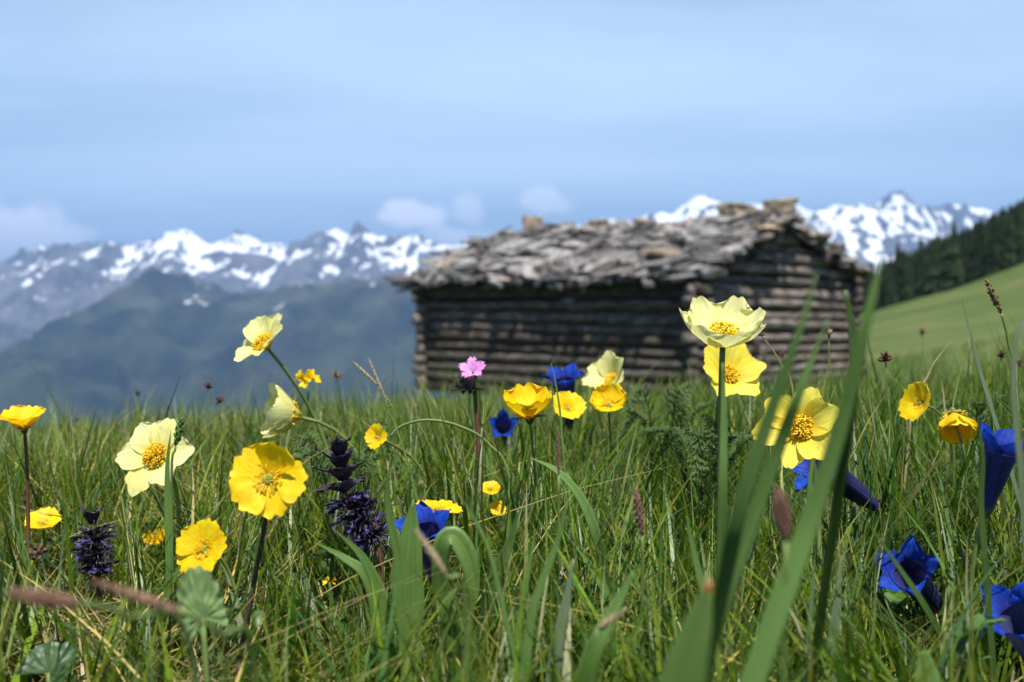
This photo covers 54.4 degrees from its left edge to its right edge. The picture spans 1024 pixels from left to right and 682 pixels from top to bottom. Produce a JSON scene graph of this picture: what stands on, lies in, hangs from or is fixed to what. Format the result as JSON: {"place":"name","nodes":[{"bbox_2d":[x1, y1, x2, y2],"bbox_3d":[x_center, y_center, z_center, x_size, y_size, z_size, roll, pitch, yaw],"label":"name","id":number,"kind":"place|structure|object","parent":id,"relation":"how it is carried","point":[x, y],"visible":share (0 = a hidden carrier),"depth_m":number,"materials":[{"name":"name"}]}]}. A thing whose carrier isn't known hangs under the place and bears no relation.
{"place":"outdoors","nodes":[
{"label":"outdoors","id":0,"kind":"place"},
{"bbox_2d":[0,266,573,431],"bbox_3d":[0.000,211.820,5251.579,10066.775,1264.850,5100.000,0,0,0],"label":"mountain","id":1,"kind":"structure","parent":0,"point":[148,328],"depth_m":4799.14,"materials":[{"name":"stone"}]},
{"bbox_2d":[0,190,998,350],"bbox_3d":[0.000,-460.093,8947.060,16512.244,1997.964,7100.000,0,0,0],"label":"mountains","id":2,"kind":"structure","parent":0,"point":[40,286],"depth_m":8461.96,"materials":[{"name":"snow"}]},
{"bbox_2d":[0,255,1023,681],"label":"grass","id":3,"kind":"structure","parent":0,"point":[294,638],"depth_m":0.64,"materials":[{"name":"plant"}]},
{"bbox_2d":[0,0,1023,262],"label":"sky","id":4,"kind":"structure","parent":0,"point":[449,122],"materials":[{"name":"blue"}]},
{"bbox_2d":[100,263,1023,678],"bbox_3d":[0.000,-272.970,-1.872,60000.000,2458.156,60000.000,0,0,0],"label":"ground","id":5,"kind":"structure","parent":0,"point":[940,319],"depth_m":57.74,"materials":[{"name":"plant"}]},
{"bbox_2d":[0,405,45,572],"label":"golden flower","id":6,"kind":"object","parent":5,"relation":"on","point":[22,418],"visible":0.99,"depth_m":0.72,"materials":[{"name":"yellow plant"}]},
{"bbox_2d":[25,544,47,623],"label":"sedge","id":7,"kind":"object","parent":5,"relation":"on","point":[37,549],"visible":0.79,"depth_m":0.66,"materials":[{"name":"plant"}]},
{"bbox_2d":[24,506,61,585],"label":"golden flower","id":8,"kind":"object","parent":5,"relation":"on","point":[43,519],"visible":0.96,"depth_m":0.78,"materials":[{"name":"yellow plant"}]},
{"bbox_2d":[14,641,79,681],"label":"round leaf","id":9,"kind":"object","parent":5,"relation":"on","point":[53,660],"visible":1,"depth_m":0.45,"materials":[{"name":"plant"}]},
{"bbox_2d":[70,506,120,635],"bbox_3d":[-0.301,0.184,0.720,0.034,0.131,0.035,0,0,0],"label":"bugle","id":10,"kind":"object","parent":5,"relation":"on","point":[93,547],"visible":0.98,"depth_m":0.72,"materials":[{"name":"plant"}]},
{"bbox_2d":[3,586,198,681],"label":"plantain","id":11,"kind":"object","parent":5,"relation":"on","point":[49,598],"visible":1,"depth_m":0.23,"materials":[{"name":"plant"}]},
{"bbox_2d":[135,389,140,411],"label":"sedge","id":12,"kind":"object","parent":5,"relation":"on","point":[137,394],"visible":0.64,"depth_m":1.60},
{"bbox_2d":[142,527,164,574],"bbox_3d":[-0.304,0.205,0.848,0.021,0.092,0.021,0,0,-27],"label":"vetch","id":13,"kind":"object","parent":5,"relation":"on","point":[160,534],"visible":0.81,"depth_m":0.84,"materials":[{"name":"yellow plant"}]},
{"bbox_2d":[115,418,194,555],"bbox_3d":[-0.268,0.153,0.745,0.048,0.189,0.046,0,0,-34],"label":"anemone","id":14,"kind":"object","parent":5,"relation":"on","point":[141,455],"visible":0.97,"depth_m":0.74,"materials":[{"name":"yellow plant"}]},
{"bbox_2d":[164,431,175,657],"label":"grass blade","id":15,"kind":"object","parent":5,"relation":"on","point":[168,530],"visible":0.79,"depth_m":0.60,"materials":[{"name":"plant"}]},
{"bbox_2d":[92,581,257,681],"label":"plantain","id":16,"kind":"object","parent":5,"relation":"on","point":[133,594],"visible":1,"depth_m":0.26,"materials":[{"name":"plant"}]},
{"bbox_2d":[170,417,184,612],"bbox_3d":[-0.208,0.147,0.624,0.009,0.200,0.014,0,0,0],"label":"grass bud","id":17,"kind":"object","parent":5,"relation":"on","point":[178,433],"depth_m":0.62,"materials":[{"name":"green plant"}]},
{"bbox_2d":[177,565,227,681],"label":"round leaf","id":18,"kind":"object","parent":5,"relation":"on","point":[199,594],"visible":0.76,"depth_m":0.42,"materials":[{"name":"plant"}]},
{"bbox_2d":[204,380,212,495],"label":"sedge","id":19,"kind":"object","parent":5,"relation":"on","point":[207,384],"visible":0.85,"depth_m":0.95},
{"bbox_2d":[176,518,241,614],"bbox_3d":[-0.165,0.172,0.549,0.036,0.148,0.025,0,0,-27],"label":"golden flower","id":20,"kind":"object","parent":5,"relation":"on","point":[202,544],"visible":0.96,"depth_m":0.55,"materials":[{"name":"yellow plant"}]},
{"bbox_2d":[215,394,223,510],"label":"sedge","id":21,"kind":"object","parent":5,"relation":"on","point":[219,399],"visible":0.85,"depth_m":0.90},
{"bbox_2d":[229,441,307,681],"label":"golden flower","id":22,"kind":"object","parent":5,"relation":"on","point":[267,480],"visible":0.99,"depth_m":0.50,"materials":[{"name":"yellow plant"}]},
{"bbox_2d":[234,313,343,532],"bbox_3d":[-0.190,0.109,0.853,0.093,0.266,0.055,0,0,-19],"label":"anemone","id":23,"kind":"object","parent":5,"relation":"on","point":[261,333],"visible":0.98,"depth_m":0.85,"materials":[{"name":"yellow plant"}]},
{"bbox_2d":[295,369,320,529],"bbox_3d":[-0.185,0.136,0.900,0.022,0.222,0.022,0,1,-41],"label":"vetch","id":24,"kind":"object","parent":5,"relation":"on","point":[310,375],"visible":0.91,"depth_m":0.90,"materials":[{"name":"yellow plant"}]},
{"bbox_2d":[260,382,368,493],"bbox_3d":[-0.170,0.138,0.856,0.092,0.207,0.046,0,0,-26],"label":"anemone","id":25,"kind":"object","parent":5,"relation":"on","point":[282,412],"visible":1,"depth_m":0.83,"materials":[{"name":"yellow plant"}]},
{"bbox_2d":[322,576,336,649],"bbox_3d":[-0.114,0.195,0.620,0.008,0.097,0.008,0,0,0],"label":"vetch","id":26,"kind":"object","parent":5,"relation":"on","point":[325,581],"visible":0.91,"depth_m":0.62,"materials":[{"name":"yellow plant"}]},
{"bbox_2d":[329,371,342,429],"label":"sedge","id":27,"kind":"object","parent":5,"relation":"on","point":[336,374],"visible":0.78,"depth_m":1.10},
{"bbox_2d":[314,542,378,662],"bbox_3d":[-0.083,0.177,0.520,0.042,0.144,0.002,0,0,0],"label":"grass blade","id":28,"kind":"object","parent":5,"relation":"on","point":[356,565],"visible":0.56,"depth_m":0.52,"materials":[{"name":"plant"}]},
{"bbox_2d":[292,420,405,597],"bbox_3d":[-0.136,0.152,0.802,0.102,0.179,0.062,0,0,0],"label":"feathery plant","id":29,"kind":"object","parent":5,"relation":"on","point":[313,451],"visible":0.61,"depth_m":0.80,"materials":[{"name":"green plant"}]},
{"bbox_2d":[313,434,397,586],"bbox_3d":[-0.100,0.150,0.640,0.055,0.182,0.037,0,0,0],"label":"bugle","id":30,"kind":"object","parent":5,"relation":"on","point":[364,524],"visible":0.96,"depth_m":0.64,"materials":[{"name":"plant"}]},
{"bbox_2d":[336,531,397,681],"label":"grass blade","id":31,"kind":"object","parent":5,"relation":"on","point":[370,570],"visible":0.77,"depth_m":0.50,"materials":[{"name":"plant"}]},
{"bbox_2d":[352,361,396,515],"bbox_3d":[-0.111,0.129,0.805,0.035,0.224,0.012,0,0,0],"label":"grass ear","id":32,"kind":"object","parent":5,"relation":"on","point":[367,375],"depth_m":0.80,"materials":[{"name":"plant"}]},
{"bbox_2d":[368,358,395,508],"bbox_3d":[-0.102,0.127,0.785,0.022,0.228,0.012,0,0,0],"label":"grass ear","id":33,"kind":"object","parent":5,"relation":"on","point":[382,391],"depth_m":0.78,"materials":[{"name":"plant"}]},
{"bbox_2d":[385,458,412,681],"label":"grass blade","id":34,"kind":"object","parent":5,"relation":"on","point":[402,598],"visible":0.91,"depth_m":0.47,"materials":[{"name":"plant"}]},
{"bbox_2d":[364,423,433,497],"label":"golden flower","id":35,"kind":"object","parent":5,"relation":"on","point":[375,437],"visible":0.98,"depth_m":0.74,"materials":[{"name":"yellow plant"}]},
{"bbox_2d":[385,402,418,501],"bbox_3d":[-0.060,0.144,0.700,0.059,0.203,0.002,0,0,0],"label":"grass blade","id":36,"kind":"object","parent":5,"relation":"on","point":[412,480],"visible":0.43,"depth_m":0.70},
{"bbox_2d":[390,499,423,679],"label":"broad leaf","id":37,"kind":"object","parent":5,"relation":"on","point":[411,545],"visible":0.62,"depth_m":0.50,"materials":[{"name":"plant"}]},
{"bbox_2d":[395,500,450,583],"bbox_3d":[-0.049,0.171,0.632,0.054,0.140,0.061,0,0,0],"label":"gentian","id":38,"kind":"object","parent":5,"relation":"on","point":[431,523],"visible":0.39,"depth_m":0.63,"materials":[{"name":"blue petal"},{"name":"green leaf"}]},
{"bbox_2d":[415,499,462,512],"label":"golden flower","id":39,"kind":"object","parent":5,"relation":"on","point":[442,504],"visible":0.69,"depth_m":0.69,"materials":[{"name":"yellow plant"}]},
{"bbox_2d":[415,529,469,681],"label":"plantain","id":40,"kind":"object","parent":5,"relation":"on","point":[431,552],"visible":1,"depth_m":0.34,"materials":[{"name":"plant"}]},
{"bbox_2d":[389,419,519,555],"bbox_3d":[-0.039,0.149,0.721,0.100,0.186,0.003,0,0,0],"label":"bowed stem","id":41,"kind":"object","parent":5,"relation":"on","point":[456,425],"visible":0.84,"depth_m":0.72,"materials":[{"name":"plant"}]},
{"bbox_2d":[431,526,479,681],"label":"broad leaf","id":42,"kind":"object","parent":5,"relation":"on","point":[457,540],"visible":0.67,"depth_m":0.50,"materials":[{"name":"plant"}]},
{"bbox_2d":[439,585,471,681],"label":"broad leaf","id":43,"kind":"object","parent":5,"relation":"on","point":[450,630],"visible":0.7,"depth_m":0.47,"materials":[{"name":"plant"}]},
{"bbox_2d":[449,356,485,495],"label":"pink flower","id":44,"kind":"object","parent":5,"relation":"on","point":[472,368],"visible":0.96,"depth_m":0.80,"materials":[{"name":"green plant"}]},
{"bbox_2d":[458,492,522,681],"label":"grass blade","id":45,"kind":"object","parent":5,"relation":"on","point":[503,610],"visible":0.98,"depth_m":0.40,"materials":[{"name":"plant"}]},
{"bbox_2d":[483,480,500,552],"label":"golden flower","id":46,"kind":"object","parent":5,"relation":"on","point":[491,487],"visible":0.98,"depth_m":0.80,"materials":[{"name":"yellow plant"}]},
{"bbox_2d":[490,500,505,557],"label":"golden flower","id":47,"kind":"object","parent":5,"relation":"on","point":[495,507],"visible":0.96,"depth_m":0.80,"materials":[{"name":"yellow plant"}]},
{"bbox_2d":[477,510,519,681],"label":"broad leaf","id":48,"kind":"object","parent":5,"relation":"on","point":[510,542],"visible":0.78,"depth_m":0.52,"materials":[{"name":"plant"}]},
{"bbox_2d":[488,408,518,447],"bbox_3d":[-0.007,0.155,1.143,0.047,0.161,0.078,0,0,0],"label":"gentian","id":49,"kind":"object","parent":5,"relation":"on","point":[503,424],"visible":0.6,"depth_m":1.12,"materials":[{"name":"blue plant"}]},
{"bbox_2d":[3,395,1007,681],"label":"undergrowth","id":50,"kind":"object","parent":5,"relation":"on","point":[895,597],"visible":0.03,"depth_m":0.54,"materials":[{"name":"green plant"}]},
{"bbox_2d":[512,529,535,667],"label":"grass blade","id":51,"kind":"object","parent":5,"relation":"on","point":[527,577],"visible":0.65,"depth_m":0.45,"materials":[{"name":"plant"}]},
{"bbox_2d":[502,382,551,609],"bbox_3d":[0.010,0.135,0.675,0.034,0.214,0.033,0,0,0],"label":"golden flower","id":52,"kind":"object","parent":5,"relation":"on","point":[528,402],"visible":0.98,"depth_m":0.68,"materials":[{"name":"yellow plant"}]},
{"bbox_2d":[518,487,570,681],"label":"grass blade","id":53,"kind":"object","parent":5,"relation":"on","point":[534,603],"visible":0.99,"depth_m":0.40,"materials":[{"name":"plant"}]},
{"bbox_2d":[556,427,560,613],"bbox_3d":[0.023,0.144,0.505,0.003,0.203,0.012,0,0,0],"label":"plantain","id":54,"kind":"object","parent":5,"relation":"on","point":[558,455],"visible":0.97,"depth_m":0.50,"materials":[{"name":"plant"}]},
{"bbox_2d":[546,559,573,681],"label":"grass blade","id":55,"kind":"object","parent":5,"relation":"on","point":[565,608],"visible":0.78,"depth_m":0.42,"materials":[{"name":"plant"}]},
{"bbox_2d":[551,364,569,541],"bbox_3d":[0.038,0.131,0.700,0.021,0.232,0.002,0,0,0],"label":"grass blade","id":56,"kind":"object","parent":5,"relation":"on","point":[564,467],"visible":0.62,"depth_m":0.70,"materials":[{"name":"plant"}]},
{"bbox_2d":[541,361,583,473],"bbox_3d":[0.057,0.129,1.028,0.042,0.216,0.070,0,0,19],"label":"gentian","id":57,"kind":"object","parent":5,"relation":"on","point":[567,376],"visible":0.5,"depth_m":1.03,"materials":[{"name":"blue plant"}]},
{"bbox_2d":[553,391,586,498],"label":"golden flower","id":58,"kind":"object","parent":5,"relation":"on","point":[572,406],"visible":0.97,"depth_m":0.82,"materials":[{"name":"yellow plant"}]},
{"bbox_2d":[531,458,619,649],"bbox_3d":[0.051,0.157,0.574,0.082,0.182,0.023,0,0,-34],"label":"grass blade","id":59,"kind":"object","parent":5,"relation":"on","point":[585,506],"visible":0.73,"depth_m":0.56,"materials":[{"name":"plant"}]},
{"bbox_2d":[574,571,634,681],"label":"grass blade","id":60,"kind":"object","parent":5,"relation":"on","point":[591,652],"visible":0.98,"depth_m":0.36,"materials":[{"name":"plant"}]},
{"bbox_2d":[589,382,626,501],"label":"golden flower","id":61,"kind":"object","parent":5,"relation":"on","point":[608,397],"visible":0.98,"depth_m":0.82,"materials":[{"name":"yellow plant"}]},
{"bbox_2d":[582,350,638,479],"bbox_3d":[0.097,0.122,1.000,0.049,0.228,0.060,0,0,25],"label":"anemone","id":62,"kind":"object","parent":5,"relation":"on","point":[606,367],"visible":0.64,"depth_m":1.00,"materials":[{"name":"yellow plant"}]},
{"bbox_2d":[596,607,627,681],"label":"plantain","id":63,"kind":"object","parent":5,"relation":"on","point":[608,620],"visible":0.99,"depth_m":0.36,"materials":[{"name":"plant"}]},
{"bbox_2d":[384,206,871,398],"bbox_3d":[2.079,-0.768,20.581,5.976,3.718,9.093,0,1,-43],"label":"log hut","id":64,"kind":"object","parent":5,"relation":"on","point":[495,298],"visible":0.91,"depth_m":18.23,"materials":[{"name":"wood"}]},
{"bbox_2d":[522,215,542,230],"bbox_3d":[0.454,-2.616,22.276,0.436,0.389,0.377,3,6,-13],"label":"stone","id":65,"kind":"object","parent":64,"relation":"on","point":[528,222],"visible":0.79,"depth_m":22.12,"materials":[{"name":"stone"}]},
{"bbox_2d":[589,219,609,225],"bbox_3d":[1.843,-2.461,20.785,0.311,0.177,0.410,8,11,42],"label":"stone","id":66,"kind":"object","parent":64,"relation":"on","point":[596,222],"visible":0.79,"depth_m":20.65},
{"bbox_2d":[631,218,657,226],"bbox_3d":[2.657,-2.343,19.930,0.485,0.160,0.325,7,-11,-42],"label":"stone","id":67,"kind":"object","parent":64,"relation":"on","point":[640,221],"visible":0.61,"depth_m":19.79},
{"bbox_2d":[640,249,680,256],"bbox_3d":[2.706,-1.489,16.971,0.992,0.145,0.413,0,6,-11],"label":"stone","id":68,"kind":"object","parent":64,"relation":"on","point":[657,253],"visible":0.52,"depth_m":16.77,"materials":[{"name":"stone"}]},
{"bbox_2d":[716,202,756,214],"bbox_3d":[4.134,-2.391,18.361,0.639,0.246,0.448,7,-7,-32],"label":"stone","id":69,"kind":"object","parent":64,"relation":"on","point":[731,208],"visible":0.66,"depth_m":18.20,"materials":[{"name":"stone"}]},
{"bbox_2d":[742,222,783,231],"bbox_3d":[4.247,-1.917,16.919,0.484,0.124,0.631,-2,-2,-25],"label":"stone","id":70,"kind":"object","parent":64,"relation":"on","point":[767,227],"visible":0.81,"depth_m":16.72,"materials":[{"name":"stone"}]},
{"bbox_2d":[761,197,797,214],"bbox_3d":[4.757,-2.385,17.675,0.523,0.317,0.424,5,10,42],"label":"stone","id":71,"kind":"object","parent":64,"relation":"on","point":[780,206],"visible":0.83,"depth_m":17.51,"materials":[{"name":"stone"}]},
{"bbox_2d":[633,488,644,677],"bbox_3d":[0.056,0.156,0.445,0.005,0.183,0.013,0,0,0],"label":"plantain","id":72,"kind":"object","parent":5,"relation":"on","point":[638,508],"visible":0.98,"depth_m":0.44,"materials":[{"name":"plant"}]},
{"bbox_2d":[617,381,716,499],"bbox_3d":[0.149,0.138,0.950,0.096,0.201,0.063,0,0,0],"label":"feathery plant","id":73,"kind":"object","parent":5,"relation":"on","point":[678,394],"visible":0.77,"depth_m":0.94,"materials":[{"name":"green plant"}]},
{"bbox_2d":[659,580,712,681],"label":"grass blade","id":74,"kind":"object","parent":5,"relation":"on","point":[687,659],"visible":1,"depth_m":0.25,"materials":[{"name":"plant"}]},
{"bbox_2d":[643,413,753,545],"bbox_3d":[0.150,0.152,0.781,0.067,0.189,0.078,0,1,-42],"label":"feathery plant","id":75,"kind":"object","parent":5,"relation":"on","point":[673,433],"visible":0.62,"depth_m":0.78,"materials":[{"name":"green plant"}]},
{"bbox_2d":[686,514,714,681],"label":"grass blade","id":76,"kind":"object","parent":5,"relation":"on","point":[698,571],"visible":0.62,"depth_m":0.42,"materials":[{"name":"plant"}]},
{"bbox_2d":[714,362,727,681],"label":"grass blade","id":77,"kind":"object","parent":5,"relation":"on","point":[722,496],"visible":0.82,"depth_m":0.44,"materials":[{"name":"plant"}]},
{"bbox_2d":[679,295,765,476],"bbox_3d":[0.139,0.106,0.652,0.056,0.273,0.058,0,0,0],"label":"anemone","id":78,"kind":"object","parent":5,"relation":"on","point":[732,321],"visible":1,"depth_m":0.67,"materials":[{"name":"yellow plant"}]},
{"bbox_2d":[703,343,766,465],"bbox_3d":[0.169,0.123,0.795,0.045,0.247,0.056,0,0,-37],"label":"anemone","id":79,"kind":"object","parent":5,"relation":"on","point":[744,368],"visible":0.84,"depth_m":0.79,"materials":[{"name":"yellow plant"}]},
{"bbox_2d":[706,273,817,681],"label":"grass blade","id":80,"kind":"object","parent":5,"relation":"on","point":[742,500],"visible":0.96,"depth_m":0.29,"materials":[{"name":"plant"}]},
{"bbox_2d":[753,340,775,383],"bbox_3d":[4.382,0.534,16.847,0.607,1.100,0.105,0,0,11],"label":"leaning board","id":81,"kind":"object","parent":5,"relation":"on","point":[760,350],"visible":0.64,"depth_m":16.84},
{"bbox_2d":[720,314,830,635],"bbox_3d":[0.058,0.122,0.330,0.091,0.261,0.006,0,0,29],"label":"grass blade","id":82,"kind":"object","parent":5,"relation":"on","point":[762,492],"visible":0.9,"depth_m":0.32,"materials":[{"name":"plant"}]},
{"bbox_2d":[757,330,793,393],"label":"sedge","id":83,"kind":"object","parent":5,"relation":"on","point":[761,334],"visible":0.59,"depth_m":0.85,"materials":[{"name":"plant"}]},
{"bbox_2d":[771,487,791,681],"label":"plantain","id":84,"kind":"object","parent":5,"relation":"on","point":[781,513],"visible":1,"depth_m":0.28,"materials":[{"name":"plant"}]},
{"bbox_2d":[779,351,785,361],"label":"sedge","id":85,"kind":"object","parent":5,"relation":"on","point":[783,355],"visible":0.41,"depth_m":1.30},
{"bbox_2d":[752,387,837,579],"bbox_3d":[0.178,0.135,0.596,0.053,0.215,0.043,0,0,-27],"label":"anemone","id":86,"kind":"object","parent":5,"relation":"on","point":[811,428],"visible":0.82,"depth_m":0.59,"materials":[{"name":"yellow plant"}]},
{"bbox_2d":[804,385,835,610],"bbox_3d":[0.191,0.137,0.620,0.022,0.218,0.002,0,0,0],"label":"grass blade","id":87,"kind":"object","parent":5,"relation":"on","point":[810,476],"visible":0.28,"depth_m":0.62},
{"bbox_2d":[825,328,831,510],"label":"sedge","id":88,"kind":"object","parent":5,"relation":"on","point":[829,332],"visible":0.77,"depth_m":0.90,"materials":[{"name":"plant"}]},
{"bbox_2d":[807,290,858,681],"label":"grass blade","id":89,"kind":"object","parent":5,"relation":"on","point":[835,511],"visible":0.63,"depth_m":0.38,"materials":[{"name":"plant"}]},
{"bbox_2d":[824,555,841,681],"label":"grass blade","id":90,"kind":"object","parent":5,"relation":"on","point":[834,614],"visible":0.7,"depth_m":0.46,"materials":[{"name":"plant"}]},
{"bbox_2d":[792,459,901,636],"bbox_3d":[0.224,0.151,0.657,0.101,0.185,0.045,0,0,-32],"label":"gentian","id":91,"kind":"object","parent":5,"relation":"on","point":[856,490],"visible":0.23,"depth_m":0.65,"materials":[{"name":"blue plant"}]},
{"bbox_2d":[877,350,922,635],"bbox_3d":[0.281,0.127,0.720,0.035,0.241,0.010,0,0,0],"label":"sedge","id":92,"kind":"object","parent":5,"relation":"on","point":[886,356],"visible":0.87,"depth_m":0.72,"materials":[{"name":"plant"}]},
{"bbox_2d":[875,535,942,618],"bbox_3d":[0.262,0.181,0.623,0.044,0.128,0.100,0,1,43],"label":"gentian","id":93,"kind":"object","parent":5,"relation":"on","point":[918,567],"visible":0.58,"depth_m":0.61,"materials":[{"name":"blue plant"}]},
{"bbox_2d":[862,515,965,680],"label":"grass blade","id":94,"kind":"object","parent":5,"relation":"on","point":[923,604],"visible":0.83,"depth_m":0.44,"materials":[{"name":"plant"}]},
{"bbox_2d":[918,325,926,380],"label":"sedge","id":95,"kind":"object","parent":5,"relation":"on","point":[922,331],"visible":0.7,"depth_m":1.30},
{"bbox_2d":[898,381,954,541],"bbox_3d":[0.321,0.140,0.757,0.044,0.219,0.031,0,0,0],"label":"golden flower","id":96,"kind":"object","parent":5,"relation":"on","point":[914,403],"visible":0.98,"depth_m":0.76,"materials":[{"name":"yellow plant"}]},
{"bbox_2d":[903,341,950,502],"bbox_3d":[0.327,0.127,0.800,0.052,0.253,0.002,0,0,0],"label":"grass blade","id":97,"kind":"object","parent":5,"relation":"on","point":[907,454],"visible":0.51,"depth_m":0.80,"materials":[{"name":"plant"}]},
{"bbox_2d":[914,651,941,681],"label":"broad leaf","id":98,"kind":"object","parent":5,"relation":"on","point":[933,675],"visible":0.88,"depth_m":0.38,"materials":[{"name":"plant"}]},
{"bbox_2d":[857,200,1023,315],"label":"forest","id":99,"kind":"object","parent":5,"relation":"on","point":[992,245],"visible":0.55,"depth_m":167.48,"materials":[{"name":"plant"}]},
{"bbox_2d":[938,407,977,521],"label":"golden flower","id":100,"kind":"object","parent":5,"relation":"on","point":[955,426],"visible":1,"depth_m":0.73,"materials":[{"name":"yellow plant"}]},
{"bbox_2d":[928,391,1010,467],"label":"feathery plant","id":101,"kind":"object","parent":5,"relation":"on","point":[982,406],"visible":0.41,"depth_m":0.94,"materials":[{"name":"green plant"}]},
{"bbox_2d":[978,420,996,681],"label":"grass blade","id":102,"kind":"object","parent":5,"relation":"on","point":[987,585],"visible":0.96,"depth_m":0.48,"materials":[{"name":"plant"}]},
{"bbox_2d":[960,292,1020,510],"bbox_3d":[0.289,0.112,0.550,0.082,0.278,0.002,0,0,0],"label":"grass blade","id":103,"kind":"object","parent":5,"relation":"on","point":[996,423],"visible":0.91,"depth_m":0.55,"materials":[{"name":"plant"}]},
{"bbox_2d":[968,421,1023,616],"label":"gentian","id":104,"kind":"object","parent":5,"relation":"on","point":[1000,453],"visible":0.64,"depth_m":0.52,"materials":[{"name":"blue plant"}]},
{"bbox_2d":[984,279,1014,645],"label":"oat grass","id":105,"kind":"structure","parent":5,"relation":"on","point":[994,298],"depth_m":0.60,"materials":[{"name":"plant"}]},
{"bbox_2d":[996,349,1006,427],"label":"sedge","id":106,"kind":"object","parent":5,"relation":"on","point":[1001,353],"visible":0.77,"depth_m":0.90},
{"bbox_2d":[981,581,1023,659],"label":"gentian","id":107,"kind":"object","parent":5,"relation":"on","point":[1008,604],"visible":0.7,"depth_m":0.51,"materials":[{"name":"blue plant"}]},
{"bbox_2d":[1011,318,1023,548],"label":"rush","id":108,"kind":"object","parent":5,"relation":"on","point":[1017,435],"visible":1,"depth_m":0.36,"materials":[{"name":"plant"}]},
{"bbox_2d":[1017,358,1023,409],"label":"sedge","id":109,"kind":"object","parent":5,"relation":"on","point":[1019,362],"visible":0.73,"depth_m":1.00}
]}

